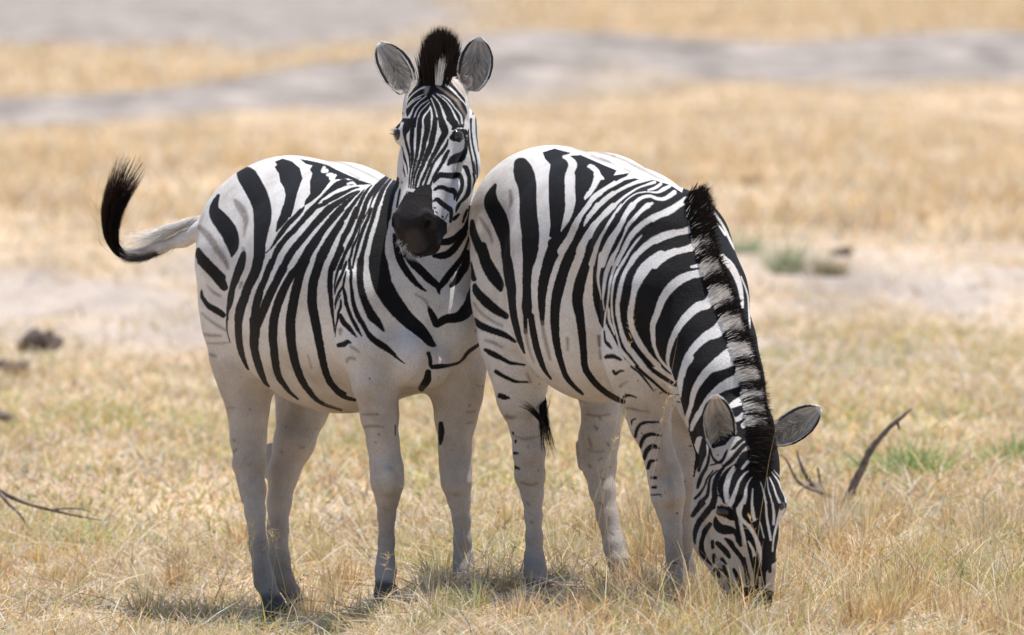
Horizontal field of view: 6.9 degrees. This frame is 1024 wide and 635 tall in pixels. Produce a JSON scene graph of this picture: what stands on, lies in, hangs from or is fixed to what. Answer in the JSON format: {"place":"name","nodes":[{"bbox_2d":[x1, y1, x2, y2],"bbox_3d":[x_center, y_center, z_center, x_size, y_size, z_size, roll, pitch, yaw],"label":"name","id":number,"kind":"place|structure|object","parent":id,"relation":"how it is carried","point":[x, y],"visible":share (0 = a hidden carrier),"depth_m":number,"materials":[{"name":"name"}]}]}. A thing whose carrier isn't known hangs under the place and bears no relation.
{"place":"outdoors","nodes":[
{"label":"outdoors","id":0,"kind":"place"},
{"bbox_2d":[0,0,1023,634],"bbox_3d":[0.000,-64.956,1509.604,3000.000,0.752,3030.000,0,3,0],"label":"ground","id":1,"kind":"structure","parent":0,"point":[550,60],"depth_m":96.79,"materials":[{"name":"soil"}]},
{"bbox_2d":[0,410,15,422],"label":"dead branch","id":2,"kind":"object","parent":1,"relation":"on","point":[4,415],"visible":0.81,"depth_m":35.04,"materials":[{"name":"brown wood"}]},
{"bbox_2d":[0,359,29,376],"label":"dung clod","id":3,"kind":"object","parent":1,"relation":"on","point":[16,364],"visible":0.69,"depth_m":39.25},
{"bbox_2d":[18,328,62,353],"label":"dung clod","id":4,"kind":"object","parent":1,"relation":"on","point":[36,338],"visible":0.81,"depth_m":41.43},
{"bbox_2d":[91,25,492,620],"bbox_3d":[-0.545,0.028,26.827,0.748,1.916,1.759,-2,3,-38],"label":"zebra","id":5,"kind":"object","parent":1,"relation":"on","point":[325,289],"visible":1,"depth_m":26.45,"materials":[{"name":"fur"}]},
{"bbox_2d":[0,0,1023,634],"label":"grass","id":6,"kind":"structure","parent":1,"relation":"on","point":[898,602],"depth_m":34.07,"materials":[{"name":"beige plant"}]},
{"bbox_2d":[0,489,100,522],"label":"dead branch","id":7,"kind":"object","parent":6,"relation":"on","point":[3,495],"visible":0.99,"depth_m":29.25,"materials":[{"name":"brown wood"}]},
{"bbox_2d":[0,309,1023,634],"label":"tall grass","id":8,"kind":"structure","parent":1,"relation":"on","point":[188,573],"depth_m":26.11,"materials":[{"name":"plant"}]},
{"bbox_2d":[468,145,822,615],"bbox_3d":[0.362,0.213,25.841,0.627,1.445,1.941,-1,3,-20],"label":"zebra","id":9,"kind":"object","parent":1,"relation":"on","point":[577,256],"visible":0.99,"depth_m":25.43,"materials":[{"name":"fur"}]},
{"bbox_2d":[740,177,759,184],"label":"dung clod","id":10,"kind":"object","parent":1,"relation":"on","point":[747,179],"visible":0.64,"depth_m":68.78,"materials":[{"name":"beige"}]},
{"bbox_2d":[729,227,786,254],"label":"green weed","id":11,"kind":"object","parent":1,"relation":"on","point":[741,250],"visible":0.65,"depth_m":54.11,"materials":[{"name":"green plant"}]},
{"bbox_2d":[742,201,831,274],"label":"green weed","id":12,"kind":"object","parent":1,"relation":"on","point":[780,263],"visible":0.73,"depth_m":51.09,"materials":[{"name":"green plant"}]},
{"bbox_2d":[779,243,860,276],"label":"green weed","id":13,"kind":"object","parent":1,"relation":"on","point":[826,273],"visible":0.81,"depth_m":50.57,"materials":[{"name":"green plant"}]},
{"bbox_2d":[832,246,853,255],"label":"dung clod","id":14,"kind":"object","parent":1,"relation":"on","point":[846,251],"visible":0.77,"depth_m":54.24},
{"bbox_2d":[780,408,911,506],"bbox_3d":[1.160,0.513,29.898,0.328,0.389,0.379,2,3,37],"label":"dead branch","id":15,"kind":"object","parent":1,"relation":"on","point":[858,475],"visible":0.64,"depth_m":29.94,"materials":[{"name":"brown wood"}]},
{"bbox_2d":[829,432,995,480],"bbox_3d":[1.462,0.506,31.734,0.691,0.204,0.460,0,3,0],"label":"green weed","id":16,"kind":"object","parent":1,"relation":"on","point":[912,463],"visible":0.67,"depth_m":31.71,"materials":[{"name":"green plant"}]},
{"bbox_2d":[959,418,1023,466],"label":"green weed","id":17,"kind":"object","parent":1,"relation":"on","point":[1017,449],"visible":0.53,"depth_m":32.59,"materials":[{"name":"green plant"}]}
]}

